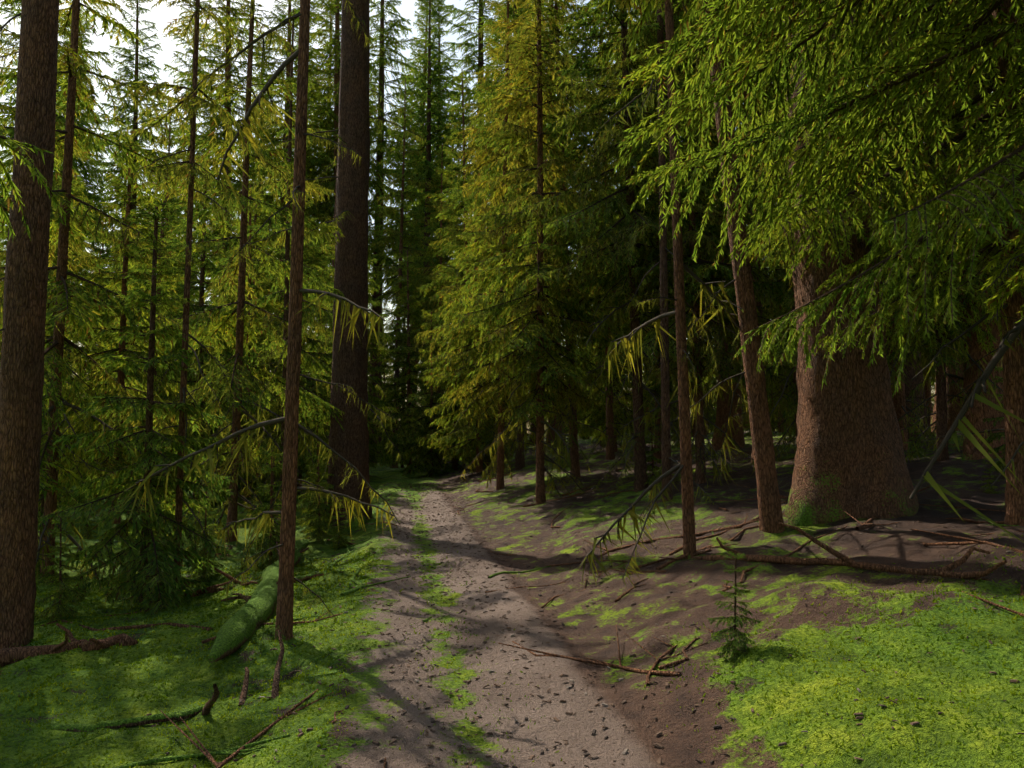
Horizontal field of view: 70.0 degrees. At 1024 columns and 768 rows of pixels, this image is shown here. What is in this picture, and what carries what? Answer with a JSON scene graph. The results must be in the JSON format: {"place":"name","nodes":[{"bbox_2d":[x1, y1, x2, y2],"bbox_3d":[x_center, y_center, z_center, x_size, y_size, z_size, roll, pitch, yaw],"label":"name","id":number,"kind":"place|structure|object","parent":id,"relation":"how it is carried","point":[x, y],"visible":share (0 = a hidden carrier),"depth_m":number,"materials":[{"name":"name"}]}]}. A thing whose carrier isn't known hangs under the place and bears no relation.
{"place":"outdoors","nodes":[
{"label":"outdoors","id":0,"kind":"place"},
{"bbox_2d":[0,0,934,432],"label":"sky","id":1,"kind":"structure","parent":0,"point":[159,15],"materials":[{"name":"white"}]},
{"bbox_2d":[0,429,1023,767],"bbox_3d":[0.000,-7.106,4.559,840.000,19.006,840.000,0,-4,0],"label":"forest ground","id":2,"kind":"structure","parent":0,"point":[516,529],"depth_m":5.12,"materials":[{"name":"green plant"}]},
{"bbox_2d":[0,0,58,647],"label":"spruce","id":3,"kind":"object","parent":2,"relation":"on","point":[23,333],"visible":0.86,"depth_m":6.36,"materials":[{"name":"brown plant"}]},
{"bbox_2d":[0,0,67,240],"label":"branch","id":4,"kind":"object","parent":2,"relation":"on","point":[34,170],"visible":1,"depth_m":3.33,"materials":[{"name":"green plant"}]},
{"bbox_2d":[0,18,102,432],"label":"conifer tree","id":5,"kind":"object","parent":2,"relation":"on","point":[57,186],"visible":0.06,"depth_m":25.09,"materials":[{"name":"green plant"}]},
{"bbox_2d":[35,446,71,582],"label":"young spruce","id":6,"kind":"object","parent":2,"relation":"on","point":[38,575],"visible":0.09,"depth_m":9.51,"materials":[{"name":"green plant"}]},
{"bbox_2d":[0,176,111,501],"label":"young spruce","id":7,"kind":"object","parent":2,"relation":"on","point":[78,268],"visible":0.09,"depth_m":20.47,"materials":[{"name":"green plant"}]},
{"bbox_2d":[0,0,113,263],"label":"conifer tree","id":8,"kind":"object","parent":2,"relation":"on","point":[4,10],"visible":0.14,"depth_m":43.66,"materials":[{"name":"green plant"}]},
{"bbox_2d":[0,0,121,534],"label":"conifer tree","id":9,"kind":"object","parent":2,"relation":"on","point":[7,109],"visible":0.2,"depth_m":14.29,"materials":[{"name":"green plant"}]},
{"bbox_2d":[34,512,90,623],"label":"young spruce","id":10,"kind":"object","parent":2,"relation":"on","point":[63,590],"visible":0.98,"depth_m":6.94,"materials":[{"name":"green plant"}]},
{"bbox_2d":[0,623,137,665],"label":"fallen branch","id":11,"kind":"object","parent":2,"relation":"on","point":[9,655],"visible":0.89,"depth_m":5.80,"materials":[{"name":"brown wood"}]},
{"bbox_2d":[51,6,117,308],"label":"conifer tree","id":12,"kind":"object","parent":2,"relation":"on","point":[90,195],"visible":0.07,"depth_m":49.73,"materials":[{"name":"green plant"}]},
{"bbox_2d":[55,7,117,288],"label":"conifer tree","id":13,"kind":"object","parent":2,"relation":"on","point":[80,169],"visible":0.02,"depth_m":62.65,"materials":[{"name":"green plant"}]},
{"bbox_2d":[76,492,97,538],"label":"young spruce","id":14,"kind":"object","parent":2,"relation":"on","point":[87,533],"visible":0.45,"depth_m":13.19,"materials":[{"name":"green plant"}]},
{"bbox_2d":[74,251,115,433],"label":"young spruce","id":15,"kind":"object","parent":2,"relation":"on","point":[100,270],"visible":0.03,"depth_m":33.56,"materials":[{"name":"green plant"}]},
{"bbox_2d":[0,0,203,582],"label":"conifer tree","id":16,"kind":"object","parent":2,"relation":"on","point":[59,312],"visible":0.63,"depth_m":9.69,"materials":[{"name":"green plant"}]},
{"bbox_2d":[80,190,142,392],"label":"conifer tree","id":17,"kind":"object","parent":2,"relation":"on","point":[109,248],"visible":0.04,"depth_m":38.70,"materials":[{"name":"green plant"}]},
{"bbox_2d":[40,131,207,523],"bbox_3d":[-8.255,-0.930,15.559,3.152,9.219,3.324,-4,-6,41],"label":"young spruce","id":18,"kind":"object","parent":2,"relation":"on","point":[116,461],"visible":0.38,"depth_m":15.54,"materials":[{"name":"green plant"}]},
{"bbox_2d":[75,0,185,303],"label":"conifer tree","id":19,"kind":"object","parent":2,"relation":"on","point":[130,57],"visible":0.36,"depth_m":56.80,"materials":[{"name":"green plant"}]},
{"bbox_2d":[73,199,190,455],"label":"young spruce","id":20,"kind":"object","parent":2,"relation":"on","point":[162,344],"visible":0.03,"depth_m":25.14,"materials":[{"name":"green plant"}]},
{"bbox_2d":[37,202,234,617],"bbox_3d":[-3.948,0.398,8.004,1.929,4.848,2.010,0,-4,-5],"label":"young spruce","id":21,"kind":"object","parent":2,"relation":"on","point":[142,570],"visible":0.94,"depth_m":7.75,"materials":[{"name":"green plant"}]},
{"bbox_2d":[77,161,214,483],"bbox_3d":[-10.593,-1.294,21.747,4.002,11.049,3.785,1,-5,-15],"label":"young spruce","id":22,"kind":"object","parent":2,"relation":"on","point":[176,222],"visible":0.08,"depth_m":21.68,"materials":[{"name":"green plant"}]},
{"bbox_2d":[119,115,199,351],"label":"conifer tree","id":23,"kind":"object","parent":2,"relation":"on","point":[169,132],"visible":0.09,"depth_m":37.87,"materials":[{"name":"green plant"}]},
{"bbox_2d":[43,630,284,731],"bbox_3d":[-2.038,1.868,4.400,1.379,0.450,0.720,2,-5,-27],"label":"fallen branch","id":24,"kind":"object","parent":2,"relation":"on","point":[205,709],"visible":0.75,"depth_m":4.47,"materials":[{"name":"brown wood"}]},
{"bbox_2d":[111,0,266,590],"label":"thin spruce","id":25,"kind":"object","parent":2,"relation":"on","point":[191,180],"visible":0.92,"depth_m":8.39,"materials":[{"name":"green plant"}]},
{"bbox_2d":[137,0,240,313],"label":"conifer tree","id":26,"kind":"object","parent":2,"relation":"on","point":[175,69],"visible":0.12,"depth_m":62.89,"materials":[{"name":"green plant"}]},
{"bbox_2d":[126,158,274,505],"bbox_3d":[-8.070,-1.082,19.128,3.476,10.157,3.662,-3,-6,38],"label":"young spruce","id":27,"kind":"object","parent":2,"relation":"on","point":[195,309],"visible":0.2,"depth_m":19.16,"materials":[{"name":"green plant"}]},
{"bbox_2d":[183,476,226,581],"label":"young spruce","id":28,"kind":"object","parent":2,"relation":"on","point":[204,571],"visible":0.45,"depth_m":9.14,"materials":[{"name":"green plant"}]},
{"bbox_2d":[193,170,239,374],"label":"conifer tree","id":29,"kind":"object","parent":2,"relation":"on","point":[228,235],"visible":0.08,"depth_m":35.49,"materials":[{"name":"green plant"}]},
{"bbox_2d":[163,0,281,297],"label":"conifer tree","id":30,"kind":"object","parent":2,"relation":"on","point":[228,69],"visible":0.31,"depth_m":53.47,"materials":[{"name":"green plant"}]},
{"bbox_2d":[134,563,326,600],"bbox_3d":[-3.173,2.252,8.373,2.043,0.373,0.408,1,-4,-10],"label":"fallen branch","id":31,"kind":"object","parent":2,"relation":"on","point":[215,588],"visible":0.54,"depth_m":8.28,"materials":[{"name":"brown wood"}]},
{"bbox_2d":[146,0,344,542],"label":"conifer tree","id":32,"kind":"object","parent":2,"relation":"on","point":[236,374],"visible":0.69,"depth_m":12.62,"materials":[{"name":"green plant"}]},
{"bbox_2d":[207,30,283,317],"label":"conifer tree","id":33,"kind":"object","parent":2,"relation":"on","point":[269,54],"visible":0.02,"depth_m":68.14,"materials":[{"name":"green plant"}]},
{"bbox_2d":[113,0,400,640],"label":"thin spruce","id":34,"kind":"object","parent":2,"relation":"on","point":[289,487],"visible":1,"depth_m":6.10,"materials":[{"name":"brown plant"}]},
{"bbox_2d":[203,185,310,498],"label":"young spruce","id":35,"kind":"object","parent":2,"relation":"on","point":[224,301],"visible":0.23,"depth_m":21.30,"materials":[{"name":"green plant"}]},
{"bbox_2d":[207,539,309,663],"bbox_3d":[-2.791,2.219,8.748,0.552,0.419,7.088,1,-4,-9],"label":"mossy fallen log","id":36,"kind":"object","parent":2,"relation":"on","point":[238,628],"visible":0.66,"depth_m":6.20,"materials":[{"name":"green plant"}]},
{"bbox_2d":[203,191,325,487],"bbox_3d":[-8.568,-1.093,24.601,3.785,11.064,3.998,-2,-5,26],"label":"young spruce","id":37,"kind":"object","parent":2,"relation":"on","point":[255,218],"visible":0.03,"depth_m":24.85,"materials":[{"name":"green plant"}]},
{"bbox_2d":[247,453,282,554],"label":"young spruce","id":38,"kind":"object","parent":2,"relation":"on","point":[276,459],"visible":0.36,"depth_m":11.49,"materials":[{"name":"green plant"}]},
{"bbox_2d":[239,446,303,570],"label":"young spruce","id":39,"kind":"object","parent":2,"relation":"on","point":[270,555],"visible":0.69,"depth_m":10.00,"materials":[{"name":"green plant"}]},
{"bbox_2d":[229,0,336,315],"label":"conifer tree","id":40,"kind":"object","parent":2,"relation":"on","point":[286,72],"visible":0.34,"depth_m":47.26,"materials":[{"name":"green plant"}]},
{"bbox_2d":[215,8,368,514],"bbox_3d":[-5.281,-2.678,16.952,3.329,12.572,3.002,-4,-6,43],"label":"conifer tree","id":41,"kind":"object","parent":2,"relation":"on","point":[308,317],"visible":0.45,"depth_m":17.02,"materials":[{"name":"green plant"}]},
{"bbox_2d":[252,0,332,373],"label":"conifer tree","id":42,"kind":"object","parent":2,"relation":"on","point":[313,4],"visible":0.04,"depth_m":58.81,"materials":[{"name":"green plant"}]},
{"bbox_2d":[252,184,333,494],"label":"young spruce","id":43,"kind":"object","parent":2,"relation":"on","point":[311,386],"visible":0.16,"depth_m":23.16,"materials":[{"name":"green plant"}]},
{"bbox_2d":[296,422,341,531],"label":"young spruce","id":44,"kind":"object","parent":2,"relation":"on","point":[312,478],"visible":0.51,"depth_m":13.15,"materials":[{"name":"green plant"}]},
{"bbox_2d":[300,454,338,543],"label":"young spruce","id":45,"kind":"object","parent":2,"relation":"on","point":[319,522],"visible":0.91,"depth_m":11.82,"materials":[{"name":"green plant"}]},
{"bbox_2d":[304,145,337,422],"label":"conifer tree","id":46,"kind":"object","parent":2,"relation":"on","point":[331,252],"visible":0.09,"depth_m":36.06,"materials":[{"name":"green plant"}]},
{"bbox_2d":[272,0,397,292],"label":"conifer tree","id":47,"kind":"object","parent":2,"relation":"on","point":[335,42],"visible":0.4,"depth_m":48.60,"materials":[{"name":"green plant"}]},
{"bbox_2d":[291,0,379,370],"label":"conifer tree","id":48,"kind":"object","parent":2,"relation":"on","point":[325,102],"visible":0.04,"depth_m":52.59,"materials":[{"name":"green plant"}]},
{"bbox_2d":[302,241,376,479],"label":"conifer tree","id":49,"kind":"object","parent":2,"relation":"on","point":[330,308],"visible":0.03,"depth_m":30.46,"materials":[{"name":"green plant"}]},
{"bbox_2d":[328,496,352,550],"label":"young spruce","id":50,"kind":"object","parent":2,"relation":"on","point":[339,541],"visible":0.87,"depth_m":11.41,"materials":[{"name":"green plant"}]},
{"bbox_2d":[272,0,425,528],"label":"spruce","id":51,"kind":"object","parent":2,"relation":"on","point":[349,442],"visible":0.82,"depth_m":13.72,"materials":[{"name":"brown plant"}]},
{"bbox_2d":[304,259,413,479],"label":"conifer tree","id":52,"kind":"object","parent":2,"relation":"on","point":[380,457],"visible":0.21,"depth_m":27.15,"materials":[{"name":"green plant"}]},
{"bbox_2d":[319,0,423,462],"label":"conifer tree","id":53,"kind":"object","parent":2,"relation":"on","point":[381,61],"visible":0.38,"depth_m":54.71,"materials":[{"name":"green plant"}]},
{"bbox_2d":[368,77,439,467],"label":"conifer tree","id":54,"kind":"object","parent":2,"relation":"on","point":[410,231],"visible":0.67,"depth_m":38.65,"materials":[{"name":"green plant"}]},
{"bbox_2d":[370,250,447,473],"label":"conifer tree","id":55,"kind":"object","parent":2,"relation":"on","point":[409,353],"visible":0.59,"depth_m":33.04,"materials":[{"name":"green plant"}]},
{"bbox_2d":[382,0,454,456],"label":"conifer tree","id":56,"kind":"object","parent":2,"relation":"on","point":[416,59],"visible":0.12,"depth_m":69.96,"materials":[{"name":"green plant"}]},
{"bbox_2d":[375,0,470,465],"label":"conifer tree","id":57,"kind":"object","parent":2,"relation":"on","point":[427,172],"visible":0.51,"depth_m":45.76,"materials":[{"name":"green plant"}]},
{"bbox_2d":[395,309,461,476],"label":"young spruce","id":58,"kind":"object","parent":2,"relation":"on","point":[430,466],"visible":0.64,"depth_m":28.71,"materials":[{"name":"green plant"}]},
{"bbox_2d":[394,0,468,392],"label":"conifer tree","id":59,"kind":"object","parent":2,"relation":"on","point":[443,8],"visible":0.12,"depth_m":61.33,"materials":[{"name":"green plant"}]},
{"bbox_2d":[406,145,462,467],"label":"conifer tree","id":60,"kind":"object","parent":2,"relation":"on","point":[441,260],"visible":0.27,"depth_m":36.82,"materials":[{"name":"green plant"}]},
{"bbox_2d":[412,250,495,472],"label":"conifer tree","id":61,"kind":"object","parent":2,"relation":"on","point":[453,464],"visible":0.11,"depth_m":29.58,"materials":[{"name":"green plant"}]},
{"bbox_2d":[416,69,497,468],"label":"conifer tree","id":62,"kind":"object","parent":2,"relation":"on","point":[462,182],"visible":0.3,"depth_m":29.71,"materials":[{"name":"green plant"}]},
{"bbox_2d":[414,0,523,390],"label":"conifer tree","id":63,"kind":"object","parent":2,"relation":"on","point":[469,60],"visible":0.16,"depth_m":51.00,"materials":[{"name":"green plant"}]},
{"bbox_2d":[414,180,546,472],"bbox_3d":[-1.099,-1.629,25.109,4.000,11.054,3.784,3,-5,-35],"label":"young spruce","id":64,"kind":"object","parent":2,"relation":"on","point":[480,440],"visible":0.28,"depth_m":24.82,"materials":[{"name":"green plant"}]},
{"bbox_2d":[457,331,514,472],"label":"young spruce","id":65,"kind":"object","parent":2,"relation":"on","point":[471,459],"visible":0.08,"depth_m":26.68,"materials":[{"name":"green plant"}]},
{"bbox_2d":[414,0,579,489],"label":"conifer tree","id":66,"kind":"object","parent":2,"relation":"on","point":[470,366],"visible":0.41,"depth_m":18.51,"materials":[{"name":"green plant"}]},
{"bbox_2d":[443,0,571,470],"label":"conifer tree","id":67,"kind":"object","parent":2,"relation":"on","point":[519,460],"visible":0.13,"depth_m":23.40,"materials":[{"name":"green plant"}]},
{"bbox_2d":[0,534,1023,767],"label":"moss cushion shoots","id":68,"kind":"object","parent":2,"relation":"on","point":[26,667],"visible":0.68,"depth_m":4.57,"materials":[{"name":"green plant"}]},
{"bbox_2d":[0,439,1023,767],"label":"dead branches","id":69,"kind":"object","parent":2,"relation":"on","point":[244,749],"visible":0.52,"depth_m":6.39,"materials":[{"name":"brown wood"}]},
{"bbox_2d":[462,0,570,448],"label":"conifer tree","id":70,"kind":"object","parent":2,"relation":"on","point":[488,79],"visible":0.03,"depth_m":44.46,"materials":[{"name":"green plant"}]},
{"bbox_2d":[439,0,631,504],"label":"conifer tree","id":71,"kind":"object","parent":2,"relation":"on","point":[539,349],"visible":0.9,"depth_m":14.52,"materials":[{"name":"green plant"}]},
{"bbox_2d":[480,0,639,480],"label":"conifer tree","id":72,"kind":"object","parent":2,"relation":"on","point":[574,450],"visible":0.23,"depth_m":17.18,"materials":[{"name":"green plant"}]},
{"bbox_2d":[507,0,620,446],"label":"conifer tree","id":73,"kind":"object","parent":2,"relation":"on","point":[555,421],"visible":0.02,"depth_m":38.22,"materials":[{"name":"green plant"}]},
{"bbox_2d":[146,458,1023,767],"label":"pebbles","id":74,"kind":"object","parent":2,"relation":"on","point":[660,760],"visible":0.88,"depth_m":5.30,"materials":[{"name":"grey stone"}]},
{"bbox_2d":[566,305,632,446],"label":"young spruce","id":75,"kind":"object","parent":2,"relation":"on","point":[598,435],"visible":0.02,"depth_m":29.39,"materials":[{"name":"green plant"}]},
{"bbox_2d":[561,182,654,454],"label":"young spruce","id":76,"kind":"object","parent":2,"relation":"on","point":[598,420],"visible":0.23,"depth_m":23.78,"materials":[{"name":"green plant"}]},
{"bbox_2d":[543,0,674,460],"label":"conifer tree","id":77,"kind":"object","parent":2,"relation":"on","point":[610,429],"visible":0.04,"depth_m":21.07,"materials":[{"name":"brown plant"}]},
{"bbox_2d":[520,0,757,495],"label":"conifer tree","id":78,"kind":"object","parent":2,"relation":"on","point":[617,254],"visible":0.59,"depth_m":12.96,"materials":[{"name":"green plant"}]},
{"bbox_2d":[583,0,715,504],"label":"thin spruce","id":79,"kind":"object","parent":2,"relation":"on","point":[659,24],"visible":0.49,"depth_m":11.15,"materials":[{"name":"brown plant"}]},
{"bbox_2d":[644,416,661,485],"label":"young spruce","id":80,"kind":"object","parent":2,"relation":"on","point":[652,458],"visible":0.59,"depth_m":12.96,"materials":[{"name":"green plant"}]},
{"bbox_2d":[581,1,737,461],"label":"conifer tree","id":81,"kind":"object","parent":2,"relation":"on","point":[657,455],"visible":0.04,"depth_m":18.27,"materials":[{"name":"green plant"}]},
{"bbox_2d":[577,0,775,589],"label":"thin spruce","id":82,"kind":"object","parent":2,"relation":"on","point":[684,466],"visible":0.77,"depth_m":7.59,"materials":[{"name":"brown plant"}]},
{"bbox_2d":[592,1,785,450],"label":"conifer tree","id":83,"kind":"object","parent":2,"relation":"on","point":[722,411],"depth_m":18.80,"materials":[{"name":"brown plant"}]},
{"bbox_2d":[670,224,716,436],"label":"conifer tree","id":84,"kind":"object","parent":2,"relation":"on","point":[691,420],"visible":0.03,"depth_m":28.17,"materials":[{"name":"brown plant"}]},
{"bbox_2d":[595,0,793,488],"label":"conifer tree","id":85,"kind":"object","parent":2,"relation":"on","point":[691,286],"visible":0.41,"depth_m":12.42,"materials":[{"name":"green plant"}]},
{"bbox_2d":[637,112,763,437],"bbox_3d":[6.767,-8.190,26.453,4.731,21.449,4.541,0,-4,-4],"label":"conifer tree","id":86,"kind":"object","parent":2,"relation":"on","point":[705,433],"visible":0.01,"depth_m":25.91,"materials":[{"name":"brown plant"}]},
{"bbox_2d":[645,0,793,462],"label":"conifer tree","id":87,"kind":"object","parent":2,"relation":"on","point":[759,306],"visible":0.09,"depth_m":15.61,"materials":[{"name":"green plant"}]},
{"bbox_2d":[707,551,761,661],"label":"young spruce","id":88,"kind":"object","parent":2,"relation":"on","point":[728,647],"visible":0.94,"depth_m":4.46,"materials":[{"name":"green plant"}]},
{"bbox_2d":[700,135,783,440],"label":"conifer tree","id":89,"kind":"object","parent":2,"relation":"on","point":[706,313],"visible":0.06,"depth_m":23.11,"materials":[{"name":"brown plant"}]},
{"bbox_2d":[675,0,823,532],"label":"leaning spruce","id":90,"kind":"object","parent":2,"relation":"on","point":[769,502],"visible":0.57,"depth_m":7.67,"materials":[{"name":"brown plant"}]},
{"bbox_2d":[723,2,797,473],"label":"conifer tree","id":91,"kind":"object","parent":2,"relation":"on","point":[789,298],"visible":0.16,"depth_m":11.94,"materials":[{"name":"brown plant"}]},
{"bbox_2d":[764,220,794,432],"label":"conifer tree","id":92,"kind":"object","parent":2,"relation":"on","point":[787,367],"visible":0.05,"depth_m":28.04,"materials":[{"name":"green plant"}]},
{"bbox_2d":[600,0,1023,542],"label":"spruce","id":93,"kind":"object","parent":2,"relation":"on","point":[1006,194],"visible":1,"depth_m":4.00,"materials":[{"name":"green plant"}]},
{"bbox_2d":[692,522,1006,580],"bbox_3d":[2.470,1.362,5.922,0.435,0.482,2.782,4,-6,-39],"label":"fallen branch","id":94,"kind":"object","parent":2,"relation":"on","point":[844,560],"visible":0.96,"depth_m":5.71,"materials":[{"name":"brown wood"}]},
{"bbox_2d":[783,0,918,526],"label":"spruce","id":95,"kind":"object","parent":2,"relation":"on","point":[850,459],"visible":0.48,"depth_m":7.69,"materials":[{"name":"brown plant"}]},
{"bbox_2d":[703,0,1023,526],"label":"spruce","id":96,"kind":"object","parent":2,"relation":"on","point":[1013,382],"visible":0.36,"depth_m":6.37,"materials":[{"name":"green plant"}]},
{"bbox_2d":[767,1,963,450],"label":"conifer tree","id":97,"kind":"object","parent":2,"relation":"on","point":[899,400],"visible":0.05,"depth_m":12.96,"materials":[{"name":"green plant"}]},
{"bbox_2d":[877,18,933,441],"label":"spruce","id":98,"kind":"object","parent":2,"relation":"on","point":[918,379],"visible":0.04,"depth_m":15.11,"materials":[{"name":"brown plant"}]},
{"bbox_2d":[868,0,1002,461],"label":"tree","id":99,"kind":"object","parent":2,"relation":"on","point":[941,394],"visible":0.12,"depth_m":10.95,"materials":[{"name":"green plant"}]},
{"bbox_2d":[917,5,964,432],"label":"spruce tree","id":100,"kind":"object","parent":2,"relation":"on","point":[953,413],"depth_m":16.72,"materials":[{"name":"brown plant"}]},
{"bbox_2d":[929,5,1004,459],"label":"spruce","id":101,"kind":"object","parent":2,"relation":"on","point":[975,415],"visible":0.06,"depth_m":10.53,"materials":[{"name":"brown plant"}]},
{"bbox_2d":[979,457,1000,493],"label":"young spruce","id":102,"kind":"object","parent":2,"relation":"on","point":[989,491],"visible":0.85,"depth_m":7.97,"materials":[{"name":"green plant"}]},
{"bbox_2d":[981,366,1004,473],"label":"young spruce","id":103,"kind":"object","parent":2,"relation":"on","point":[990,439],"visible":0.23,"depth_m":9.13,"materials":[{"name":"green plant"}]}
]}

